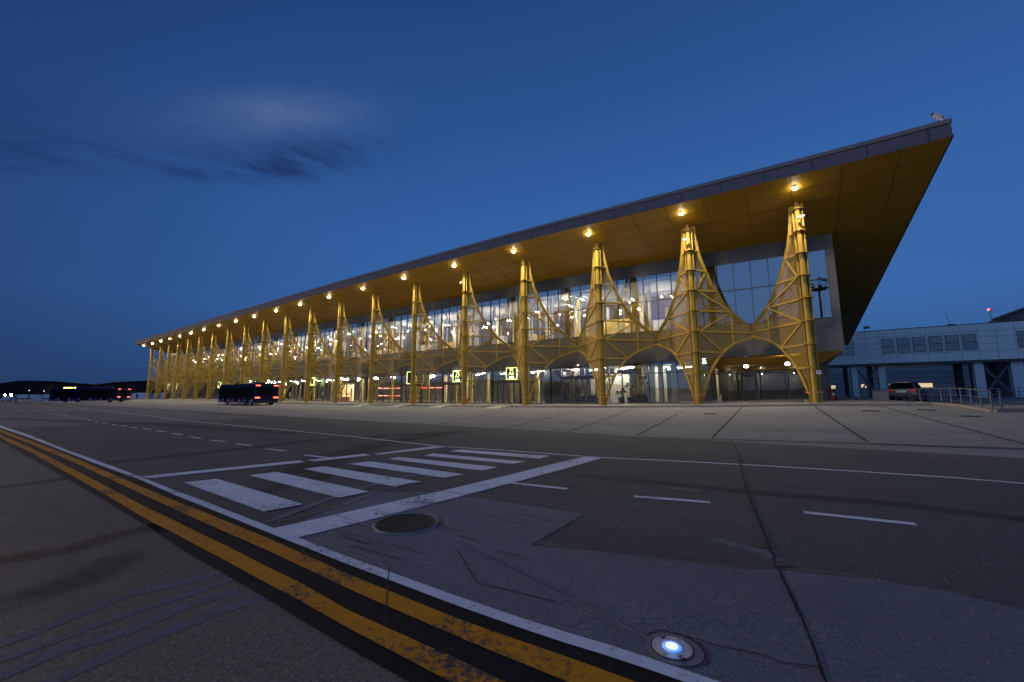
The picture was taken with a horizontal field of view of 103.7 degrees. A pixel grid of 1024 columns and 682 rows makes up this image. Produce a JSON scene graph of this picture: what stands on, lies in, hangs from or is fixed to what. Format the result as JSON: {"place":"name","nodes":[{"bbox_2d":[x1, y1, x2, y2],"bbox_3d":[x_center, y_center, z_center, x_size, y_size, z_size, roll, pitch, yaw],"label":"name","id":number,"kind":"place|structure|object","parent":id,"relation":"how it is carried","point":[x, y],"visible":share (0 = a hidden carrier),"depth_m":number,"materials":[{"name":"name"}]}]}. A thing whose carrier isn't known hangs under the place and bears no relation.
{"place":"outdoors","nodes":[
{"label":"outdoors","id":0,"kind":"place"},
{"bbox_2d":[0,381,94,395],"bbox_3d":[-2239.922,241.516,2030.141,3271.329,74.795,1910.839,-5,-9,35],"label":"hill","id":1,"kind":"structure","parent":0,"point":[13,388],"depth_m":1719.98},
{"bbox_2d":[80,380,163,395],"bbox_3d":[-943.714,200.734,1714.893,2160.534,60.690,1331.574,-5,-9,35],"label":"hill","id":2,"kind":"structure","parent":0,"point":[142,385],"depth_m":1330.43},
{"bbox_2d":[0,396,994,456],"bbox_3d":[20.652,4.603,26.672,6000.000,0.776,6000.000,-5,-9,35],"label":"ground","id":3,"kind":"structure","parent":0,"point":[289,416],"depth_m":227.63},
{"bbox_2d":[986,307,1023,322],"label":"hangar","id":4,"kind":"structure","parent":3,"relation":"on","point":[1017,314],"depth_m":63.00,"materials":[{"name":"grey metal"}]},
{"bbox_2d":[0,400,1023,681],"bbox_3d":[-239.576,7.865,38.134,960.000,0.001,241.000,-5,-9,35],"label":"apron","id":5,"kind":"object","parent":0,"point":[950,536],"visible":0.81,"depth_m":6.84,"materials":[{"name":"asphalt"}]},
{"bbox_2d":[0,404,258,427],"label":"concrete lane","id":6,"kind":"structure","parent":5,"relation":"on","point":[17,415],"depth_m":31.13,"materials":[{"name":"concrete"}]},
{"bbox_2d":[0,441,408,681],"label":"aircraft stand","id":7,"kind":"object","parent":5,"relation":"on","point":[266,640],"visible":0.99,"depth_m":3.06,"materials":[{"name":"asphalt"}]},
{"bbox_2d":[0,526,156,561],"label":"rust stain","id":8,"kind":"object","parent":7,"relation":"on","point":[27,554],"visible":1,"depth_m":4.28,"materials":[{"name":"brown"}]},
{"bbox_2d":[0,570,223,647],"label":"ghost stripe","id":9,"kind":"object","parent":7,"relation":"on","point":[49,625],"visible":1,"depth_m":3.06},
{"bbox_2d":[0,577,233,662],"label":"ghost stripe","id":10,"kind":"object","parent":7,"relation":"on","point":[83,629],"visible":1,"depth_m":2.86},
{"bbox_2d":[0,588,238,679],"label":"ghost stripe","id":11,"kind":"object","parent":7,"relation":"on","point":[25,665],"visible":1,"depth_m":2.68,"materials":[{"name":"paint"}]},
{"bbox_2d":[40,595,264,681],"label":"ghost stripe","id":12,"kind":"object","parent":7,"relation":"on","point":[71,672],"visible":1,"depth_m":2.64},
{"bbox_2d":[141,460,303,477],"bbox_3d":[-6.102,2.762,8.713,2.917,0.001,0.395,6,-9,-39],"label":"crossing edge line","id":13,"kind":"object","parent":5,"relation":"on","point":[212,470],"visible":1,"depth_m":8.61,"materials":[{"name":"white paint"}]},
{"bbox_2d":[184,479,300,510],"bbox_3d":[-4.534,2.481,6.604,3.291,0.001,0.515,-5,-9,35],"label":"crossing bar","id":14,"kind":"object","parent":5,"relation":"on","point":[259,500],"visible":1,"depth_m":6.39,"materials":[{"name":"white paint"}]},
{"bbox_2d":[250,472,368,497],"bbox_3d":[-3.776,2.565,7.286,3.168,0.001,0.504,-5,-9,35],"label":"crossing bar","id":15,"kind":"object","parent":5,"relation":"on","point":[331,489],"visible":1,"depth_m":7.13,"materials":[{"name":"white paint"}]},
{"bbox_2d":[309,454,367,460],"bbox_3d":[-4.338,2.938,10.145,1.460,0.001,0.364,7,-10,-43],"label":"crossing edge line","id":16,"kind":"object","parent":5,"relation":"on","point":[339,457],"visible":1,"depth_m":10.14,"materials":[{"name":"white paint"}]},
{"bbox_2d":[0,428,681,681],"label":"black stripe","id":17,"kind":"object","parent":5,"relation":"on","point":[499,666],"visible":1,"depth_m":3.05,"materials":[{"name":"paint"}]},
{"bbox_2d":[0,435,503,681],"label":"yellow line","id":18,"kind":"object","parent":17,"relation":"on","point":[444,665],"visible":1,"depth_m":3.14,"materials":[{"name":"paint"}]},
{"bbox_2d":[0,429,634,681],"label":"yellow line","id":19,"kind":"object","parent":17,"relation":"on","point":[565,668],"visible":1,"depth_m":3.00,"materials":[{"name":"paint"}]},
{"bbox_2d":[262,474,419,523],"bbox_3d":[-2.495,2.502,6.815,0.429,0.001,3.890,-4,-8,23],"label":"black patch","id":20,"kind":"object","parent":5,"relation":"on","point":[299,509],"visible":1,"depth_m":5.86,"materials":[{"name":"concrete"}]},
{"bbox_2d":[0,425,719,681],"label":"white edge line","id":21,"kind":"object","parent":5,"relation":"on","point":[623,655],"visible":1,"depth_m":3.06,"materials":[{"name":"paint"}]},
{"bbox_2d":[305,466,419,486],"bbox_3d":[-3.066,2.650,7.977,3.099,0.001,0.530,-5,-9,35],"label":"crossing bar","id":22,"kind":"object","parent":5,"relation":"on","point":[385,480],"visible":1,"depth_m":7.79,"materials":[{"name":"white paint"}]},
{"bbox_2d":[351,461,461,477],"bbox_3d":[-2.341,2.728,8.607,3.040,0.001,0.485,-5,-9,33],"label":"crossing bar","id":23,"kind":"object","parent":5,"relation":"on","point":[429,472],"visible":1,"depth_m":8.49,"materials":[{"name":"white paint"}]},
{"bbox_2d":[375,446,440,454],"bbox_3d":[-2.880,3.099,11.462,2.139,0.001,0.411,7,-10,-43],"label":"crossing edge line","id":24,"kind":"object","parent":5,"relation":"on","point":[431,447],"visible":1,"depth_m":11.33,"materials":[{"name":"white paint"}]},
{"bbox_2d":[275,457,599,536],"bbox_3d":[-0.258,2.548,7.308,0.587,0.001,7.218,-7,-10,41],"label":"stop line","id":25,"kind":"object","parent":5,"relation":"on","point":[304,528],"visible":1,"depth_m":5.87,"materials":[{"name":"white paint"}]},
{"bbox_2d":[390,457,495,470],"bbox_3d":[-1.683,2.814,9.305,2.962,0.001,0.518,-5,-9,33],"label":"crossing bar","id":26,"kind":"object","parent":5,"relation":"on","point":[464,466],"visible":1,"depth_m":9.07,"materials":[{"name":"white paint"}]},
{"bbox_2d":[424,453,524,463],"bbox_3d":[-0.994,2.887,9.896,2.804,0.001,0.410,-4,-8,29],"label":"crossing bar","id":27,"kind":"object","parent":5,"relation":"on","point":[474,458],"visible":1,"depth_m":9.87,"materials":[{"name":"white paint"}]},
{"bbox_2d":[453,450,546,458],"bbox_3d":[-0.391,2.986,10.691,2.825,0.001,0.516,-4,-8,29],"label":"crossing bar","id":28,"kind":"object","parent":5,"relation":"on","point":[508,454],"visible":1,"depth_m":10.50,"materials":[{"name":"white paint"}]},
{"bbox_2d":[510,482,567,489],"bbox_3d":[0.455,2.501,6.956,1.057,0.001,0.130,-4,-8,26],"label":"lane marking","id":29,"kind":"object","parent":5,"relation":"on","point":[539,485],"visible":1,"depth_m":6.97,"materials":[{"name":"white paint"}]},
{"bbox_2d":[78,408,1023,483],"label":"lane line","id":30,"kind":"object","parent":5,"relation":"on","point":[638,459],"visible":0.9,"depth_m":9.44,"materials":[{"name":"white paint"}]},
{"bbox_2d":[93,406,1023,449],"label":"drain channel","id":31,"kind":"object","parent":5,"relation":"on","point":[679,437],"visible":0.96,"depth_m":13.40,"materials":[{"name":"black metal"}]},
{"bbox_2d":[298,492,824,681],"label":"concrete strip","id":32,"kind":"object","parent":5,"relation":"on","point":[573,573],"visible":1,"depth_m":3.38,"materials":[{"name":"concrete"}]},
{"bbox_2d":[372,513,439,534],"bbox_3d":[-1.307,2.256,4.987,0.813,0.018,0.813,-5,-9,35],"label":"manhole","id":33,"kind":"object","parent":32,"relation":"on","point":[392,525],"visible":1,"depth_m":4.94,"materials":[{"name":"black metal"}]},
{"bbox_2d":[465,545,646,639],"bbox_3d":[0.222,2.046,3.425,0.072,0.001,2.211,6,-9,-39],"label":"cable groove","id":34,"kind":"object","parent":32,"relation":"on","point":[622,627],"visible":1,"depth_m":3.17},
{"bbox_2d":[565,596,647,641],"bbox_3d":[0.661,1.974,2.879,0.077,0.001,0.734,5,-9,-38],"label":"cable groove","id":35,"kind":"object","parent":32,"relation":"on","point":[570,599],"visible":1,"depth_m":2.85},
{"bbox_2d":[645,633,703,666],"bbox_3d":[1.014,1.928,2.518,0.342,0.010,0.324,-5,-9,35],"label":"sealant ring","id":36,"kind":"object","parent":32,"relation":"on","point":[697,658],"visible":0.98,"depth_m":2.46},
{"bbox_2d":[650,634,694,660],"bbox_3d":[1.004,1.919,2.526,0.259,0.029,0.259,-5,-9,35],"label":"inset light","id":37,"kind":"object","parent":36,"relation":"on","point":[673,648],"visible":1,"depth_m":2.51,"materials":[{"name":"silver metal"}]},
{"bbox_2d":[654,628,819,666],"bbox_3d":[1.366,1.917,2.511,0.917,0.001,0.066,-4,-8,25],"label":"patch edge","id":38,"kind":"object","parent":32,"relation":"on","point":[741,649],"visible":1,"depth_m":2.49,"materials":[{"name":"black"}]},
{"bbox_2d":[634,495,709,502],"bbox_3d":[2.382,2.372,6.035,1.061,0.001,0.130,-3,-8,20],"label":"lane marking","id":39,"kind":"object","parent":5,"relation":"on","point":[675,499],"visible":1,"depth_m":6.01,"materials":[{"name":"white paint"}]},
{"bbox_2d":[661,486,702,491],"bbox_3d":[2.839,2.457,6.696,0.714,0.001,0.341,-5,-9,35],"label":"oil stain","id":40,"kind":"object","parent":5,"relation":"on","point":[684,488],"visible":1,"depth_m":6.70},
{"bbox_2d":[731,440,778,568],"bbox_3d":[4.809,2.660,8.409,0.122,0.007,10.746,-4,-8,26],"label":"pavement joint","id":41,"kind":"object","parent":5,"relation":"on","point":[767,540],"visible":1,"depth_m":4.93,"materials":[{"name":"black"}]},
{"bbox_2d":[777,569,826,681],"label":"pavement joint","id":42,"kind":"object","parent":5,"relation":"on","point":[815,649],"visible":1,"depth_m":2.69,"materials":[{"name":"black"}]},
{"bbox_2d":[804,511,917,525],"bbox_3d":[4.372,2.239,5.096,1.106,0.001,0.130,-4,-8,27],"label":"lane marking","id":43,"kind":"object","parent":5,"relation":"on","point":[864,518],"visible":1,"depth_m":5.07,"materials":[{"name":"white paint"}]},
{"bbox_2d":[781,570,1023,681],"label":"concrete strip","id":44,"kind":"object","parent":5,"relation":"on","point":[883,623],"visible":1,"depth_m":2.68,"materials":[{"name":"concrete"}]},
{"bbox_2d":[0,0,1023,383],"label":"sky","id":45,"kind":"structure","parent":0,"point":[166,165],"materials":[{"name":"blue"}]},
{"bbox_2d":[12,396,1023,457],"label":"forecourt","id":46,"kind":"structure","parent":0,"point":[755,423],"depth_m":18.92,"materials":[{"name":"concrete"}]},
{"bbox_2d":[49,387,130,401],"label":"apron bus","id":47,"kind":"object","parent":46,"relation":"on","point":[108,394],"visible":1,"depth_m":84.40,"materials":[{"name":"blue"}]},
{"bbox_2d":[131,393,154,398],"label":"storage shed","id":48,"kind":"structure","parent":46,"relation":"on","point":[138,395],"depth_m":185.22,"materials":[{"name":"white metal"}]},
{"bbox_2d":[218,382,278,404],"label":"apron bus","id":49,"kind":"object","parent":46,"relation":"on","point":[251,393],"visible":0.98,"depth_m":55.67,"materials":[{"name":"blue"}]},
{"bbox_2d":[130,399,932,407],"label":"kerb","id":50,"kind":"structure","parent":46,"relation":"on","point":[892,404],"depth_m":28.72,"materials":[{"name":"concrete"}]},
{"bbox_2d":[135,118,953,403],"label":"terminal building","id":51,"kind":"structure","parent":46,"relation":"on","point":[860,201],"depth_m":40.62,"materials":[{"name":"yellow"}]},
{"bbox_2d":[288,379,311,400],"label":"lobby window","id":52,"kind":"structure","parent":51,"relation":"in","point":[293,385],"depth_m":75.19,"materials":[{"name":"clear glass"}]},
{"bbox_2d":[315,378,333,400],"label":"lobby window","id":53,"kind":"structure","parent":51,"relation":"in","point":[324,378],"depth_m":70.27,"materials":[{"name":"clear glass"}]},
{"bbox_2d":[314,327,335,360],"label":"window","id":54,"kind":"structure","parent":51,"relation":"in","point":[328,343],"depth_m":71.07,"materials":[{"name":"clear glass"}]},
{"bbox_2d":[338,376,367,401],"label":"lobby window","id":55,"kind":"structure","parent":51,"relation":"in","point":[351,384],"depth_m":65.29,"materials":[{"name":"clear glass"}]},
{"bbox_2d":[342,322,367,357],"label":"window","id":56,"kind":"structure","parent":51,"relation":"in","point":[367,322],"depth_m":65.84,"materials":[{"name":"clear glass"}]},
{"bbox_2d":[375,375,401,402],"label":"lobby window","id":57,"kind":"structure","parent":51,"relation":"in","point":[383,383],"depth_m":60.51,"materials":[{"name":"grey metal"}]},
{"bbox_2d":[376,316,401,354],"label":"window","id":58,"kind":"structure","parent":51,"relation":"in","point":[394,334],"depth_m":60.98,"materials":[{"name":"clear glass"}]},
{"bbox_2d":[400,383,421,402],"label":"door","id":59,"kind":"structure","parent":51,"relation":"in","point":[404,384],"depth_m":57.88,"materials":[{"name":"grey metal"}]},
{"bbox_2d":[401,309,442,352],"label":"window","id":60,"kind":"structure","parent":51,"relation":"in","point":[441,309],"depth_m":56.42,"materials":[{"name":"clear glass"}]},
{"bbox_2d":[401,373,443,402],"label":"lobby window","id":61,"kind":"structure","parent":51,"relation":"in","point":[435,373],"depth_m":55.49,"materials":[{"name":"grey metal"}]},
{"bbox_2d":[443,382,460,402],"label":"door","id":62,"kind":"structure","parent":51,"relation":"in","point":[445,383],"depth_m":52.88,"materials":[{"name":"grey metal"}]},
{"bbox_2d":[442,301,490,348],"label":"window","id":63,"kind":"structure","parent":51,"relation":"in","point":[449,327],"depth_m":51.65,"materials":[{"name":"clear glass"}]},
{"bbox_2d":[442,371,492,403],"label":"lobby window","id":64,"kind":"structure","parent":51,"relation":"in","point":[483,380],"depth_m":50.78,"materials":[{"name":"grey metal"}]},
{"bbox_2d":[497,380,520,403],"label":"door","id":65,"kind":"structure","parent":51,"relation":"in","point":[499,381],"depth_m":47.58,"materials":[{"name":"grey metal"}]},
{"bbox_2d":[506,367,516,379],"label":"gate sign","id":66,"kind":"object","parent":51,"relation":"attached to","point":[511,373],"visible":1,"depth_m":46.94,"materials":[{"name":"yellow"}]},
{"bbox_2d":[490,291,548,344],"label":"window","id":67,"kind":"structure","parent":51,"relation":"in","point":[537,315],"depth_m":47.83,"materials":[{"name":"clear glass"}]},
{"bbox_2d":[493,368,551,403],"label":"lobby window","id":68,"kind":"structure","parent":51,"relation":"in","point":[540,378],"depth_m":46.09,"materials":[{"name":"grey metal"}]},
{"bbox_2d":[561,376,597,403],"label":"door","id":69,"kind":"structure","parent":51,"relation":"in","point":[569,378],"depth_m":42.56,"materials":[{"name":"grey"}]},
{"bbox_2d":[548,280,619,339],"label":"window","id":70,"kind":"structure","parent":51,"relation":"in","point":[569,311],"depth_m":43.17,"materials":[{"name":"grey metal"}]},
{"bbox_2d":[551,365,623,403],"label":"lobby window","id":71,"kind":"structure","parent":51,"relation":"in","point":[621,375],"depth_m":42.19,"materials":[{"name":"grey metal"}]},
{"bbox_2d":[618,268,704,333],"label":"window","id":72,"kind":"structure","parent":51,"relation":"in","point":[630,303],"depth_m":38.74,"materials":[{"name":"grey metal"}]},
{"bbox_2d":[623,359,710,403],"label":"lobby window","id":73,"kind":"structure","parent":51,"relation":"in","point":[662,372],"depth_m":37.85,"materials":[{"name":"grey metal"}]},
{"bbox_2d":[705,249,832,327],"label":"window frame","id":74,"kind":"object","parent":51,"relation":"in","point":[788,283],"depth_m":33.50,"materials":[{"name":"grey metal"}]},
{"bbox_2d":[819,361,830,399],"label":"pillar","id":75,"kind":"structure","parent":46,"relation":"on","point":[825,378],"depth_m":35.61,"materials":[{"name":"concrete"}]},
{"bbox_2d":[872,390,888,399],"bbox_3d":[27.704,4.118,30.230,0.960,0.920,0.660,-7,-10,42],"label":"cabinet","id":76,"kind":"object","parent":46,"relation":"on","point":[880,394],"visible":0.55,"depth_m":30.05,"materials":[{"name":"grey metal"}]},
{"bbox_2d":[820,363,1010,395],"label":"service building","id":77,"kind":"structure","parent":46,"relation":"on","point":[937,376],"depth_m":59.55,"materials":[{"name":"grey"}]},
{"bbox_2d":[828,320,1023,396],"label":"pier building","id":78,"kind":"structure","parent":46,"relation":"on","point":[977,346],"depth_m":51.38,"materials":[{"name":"grey"}]},
{"bbox_2d":[839,341,854,355],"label":"window","id":79,"kind":"structure","parent":78,"relation":"in","point":[849,349],"depth_m":56.32,"materials":[{"name":"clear glass"}]},
{"bbox_2d":[881,338,894,353],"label":"window","id":80,"kind":"structure","parent":78,"relation":"in","point":[887,344],"depth_m":54.04,"materials":[{"name":"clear glass"}]},
{"bbox_2d":[896,337,910,352],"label":"window","id":81,"kind":"structure","parent":78,"relation":"in","point":[903,345],"depth_m":53.19,"materials":[{"name":"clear glass"}]},
{"bbox_2d":[912,336,926,351],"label":"window","id":82,"kind":"structure","parent":78,"relation":"in","point":[919,345],"depth_m":52.34,"materials":[{"name":"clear glass"}]},
{"bbox_2d":[928,336,942,351],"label":"window","id":83,"kind":"structure","parent":78,"relation":"in","point":[935,342],"depth_m":51.50,"materials":[{"name":"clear glass"}]},
{"bbox_2d":[944,335,959,350],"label":"window","id":84,"kind":"structure","parent":78,"relation":"in","point":[951,341],"depth_m":50.65,"materials":[{"name":"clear glass"}]},
{"bbox_2d":[961,333,977,349],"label":"window","id":85,"kind":"structure","parent":78,"relation":"in","point":[969,341],"depth_m":49.80,"materials":[{"name":"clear glass"}]},
{"bbox_2d":[1016,331,1023,347],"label":"window","id":86,"kind":"structure","parent":78,"relation":"in","point":[1020,334],"depth_m":47.46,"materials":[{"name":"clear glass"}]},
{"bbox_2d":[881,406,1023,443],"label":"slab joint","id":87,"kind":"object","parent":46,"relation":"on","point":[960,427],"visible":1,"depth_m":14.02,"materials":[{"name":"black"}]},
{"bbox_2d":[910,401,1005,411],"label":"ramp kerb","id":88,"kind":"structure","parent":46,"relation":"on","point":[977,408],"depth_m":20.31,"materials":[{"name":"concrete"}]},
{"bbox_2d":[909,388,1003,409],"bbox_3d":[24.991,3.257,23.059,0.686,1.135,11.205,-5,-8,30],"label":"railing","id":89,"kind":"object","parent":88,"relation":"on","point":[990,398],"visible":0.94,"depth_m":20.19,"materials":[{"name":"grey metal"}]},
{"bbox_2d":[150,396,919,405],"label":"pavement","id":90,"kind":"structure","parent":0,"point":[850,400],"depth_m":38.28,"materials":[{"name":"concrete"}]},
{"bbox_2d":[145,347,157,398],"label":"lattice tower","id":91,"kind":"structure","parent":90,"relation":"on","point":[149,378],"depth_m":111.65,"materials":[{"name":"metal"}]},
{"bbox_2d":[154,345,166,398],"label":"lattice tower","id":92,"kind":"structure","parent":90,"relation":"on","point":[160,377],"depth_m":107.88,"materials":[{"name":"metal"}]},
{"bbox_2d":[162,343,175,398],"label":"lattice tower","id":93,"kind":"structure","parent":90,"relation":"on","point":[169,374],"depth_m":103.89,"materials":[{"name":"metal"}]},
{"bbox_2d":[171,341,185,398],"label":"lattice tower","id":94,"kind":"structure","parent":90,"relation":"on","point":[179,374],"depth_m":100.03,"materials":[{"name":"metal"}]},
{"bbox_2d":[180,338,196,399],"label":"lattice tower","id":95,"kind":"structure","parent":90,"relation":"on","point":[189,374],"depth_m":96.29,"materials":[{"name":"metal"}]},
{"bbox_2d":[192,336,209,399],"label":"lattice tower","id":96,"kind":"structure","parent":90,"relation":"on","point":[201,373],"depth_m":92.14,"materials":[{"name":"metal"}]},
{"bbox_2d":[205,332,237,399],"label":"lattice tower","id":97,"kind":"structure","parent":90,"relation":"on","point":[215,373],"depth_m":87.86,"materials":[{"name":"metal"}]},
{"bbox_2d":[222,328,254,384],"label":"lattice tower","id":98,"kind":"structure","parent":90,"relation":"on","point":[230,371],"depth_m":83.32,"materials":[{"name":"metal"}]},
{"bbox_2d":[240,324,272,383],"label":"lattice tower","id":99,"kind":"structure","parent":90,"relation":"on","point":[247,370],"depth_m":78.80,"materials":[{"name":"metal"}]},
{"bbox_2d":[259,320,293,382],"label":"lattice tower","id":100,"kind":"structure","parent":90,"relation":"on","point":[266,368],"depth_m":74.24,"materials":[{"name":"metal"}]},
{"bbox_2d":[278,314,317,401],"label":"lattice tower","id":101,"kind":"structure","parent":90,"relation":"on","point":[287,368],"depth_m":69.50,"materials":[{"name":"metal"}]},
{"bbox_2d":[303,308,335,401],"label":"lattice tower","id":102,"kind":"structure","parent":90,"relation":"on","point":[311,364],"depth_m":64.91,"materials":[{"name":"metal"}]},
{"bbox_2d":[338,384,353,400],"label":"shop","id":103,"kind":"structure","parent":90,"relation":"on","point":[348,393],"depth_m":70.15,"materials":[{"name":"white"}]},
{"bbox_2d":[333,302,376,402],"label":"lattice tower","id":104,"kind":"structure","parent":90,"relation":"on","point":[340,362],"depth_m":60.20,"materials":[{"name":"metal"}]},
{"bbox_2d":[365,294,410,403],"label":"lattice tower","id":105,"kind":"structure","parent":90,"relation":"on","point":[373,359],"depth_m":55.47,"materials":[{"name":"metal"}]},
{"bbox_2d":[409,284,458,403],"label":"lattice tower","id":106,"kind":"structure","parent":90,"relation":"on","point":[414,341],"depth_m":50.69,"materials":[{"name":"metal"}]},
{"bbox_2d":[458,272,512,404],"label":"lattice tower","id":107,"kind":"structure","parent":90,"relation":"on","point":[463,348],"depth_m":45.99,"materials":[{"name":"metal"}]},
{"bbox_2d":[512,259,577,404],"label":"lattice tower","id":108,"kind":"structure","parent":90,"relation":"on","point":[520,346],"depth_m":41.43,"materials":[{"name":"metal"}]},
{"bbox_2d":[576,243,656,404],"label":"lattice tower","id":109,"kind":"structure","parent":90,"relation":"on","point":[590,344],"depth_m":36.95,"materials":[{"name":"metal"}]},
{"bbox_2d":[630,394,647,401],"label":"utility box","id":110,"kind":"object","parent":90,"relation":"on","point":[639,398],"visible":0.88,"depth_m":40.21,"materials":[{"name":"grey"}]},
{"bbox_2d":[656,224,752,404],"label":"lattice tower","id":111,"kind":"structure","parent":90,"relation":"on","point":[677,334],"depth_m":32.59,"materials":[{"name":"metal"}]},
{"bbox_2d":[701,366,808,400],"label":"entrance porch","id":112,"kind":"object","parent":90,"relation":"on","point":[784,383],"visible":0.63,"depth_m":42.70,"materials":[{"name":"grey glass"}]},
{"bbox_2d":[701,366,716,400],"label":"side window","id":113,"kind":"structure","parent":112,"relation":"in","point":[711,380],"depth_m":40.78,"materials":[{"name":"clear glass"}]},
{"bbox_2d":[715,368,806,399],"label":"window frame","id":114,"kind":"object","parent":112,"relation":"in","point":[784,372],"depth_m":41.50,"materials":[{"name":"metal"}]},
{"bbox_2d":[751,202,826,402],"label":"lattice tower","id":115,"kind":"structure","parent":90,"relation":"on","point":[813,387],"depth_m":28.19,"materials":[{"name":"metal"}]},
{"bbox_2d":[895,398,1023,411],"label":"side road","id":116,"kind":"structure","parent":0,"point":[983,403],"depth_m":27.16,"materials":[{"name":"asphalt"}]},
{"bbox_2d":[887,382,927,400],"bbox_3d":[30.632,3.926,31.169,3.990,1.505,2.009,5,-9,-36],"label":"parked car","id":117,"kind":"object","parent":116,"relation":"on","point":[899,391],"visible":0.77,"depth_m":30.22,"materials":[{"name":"black metal"}]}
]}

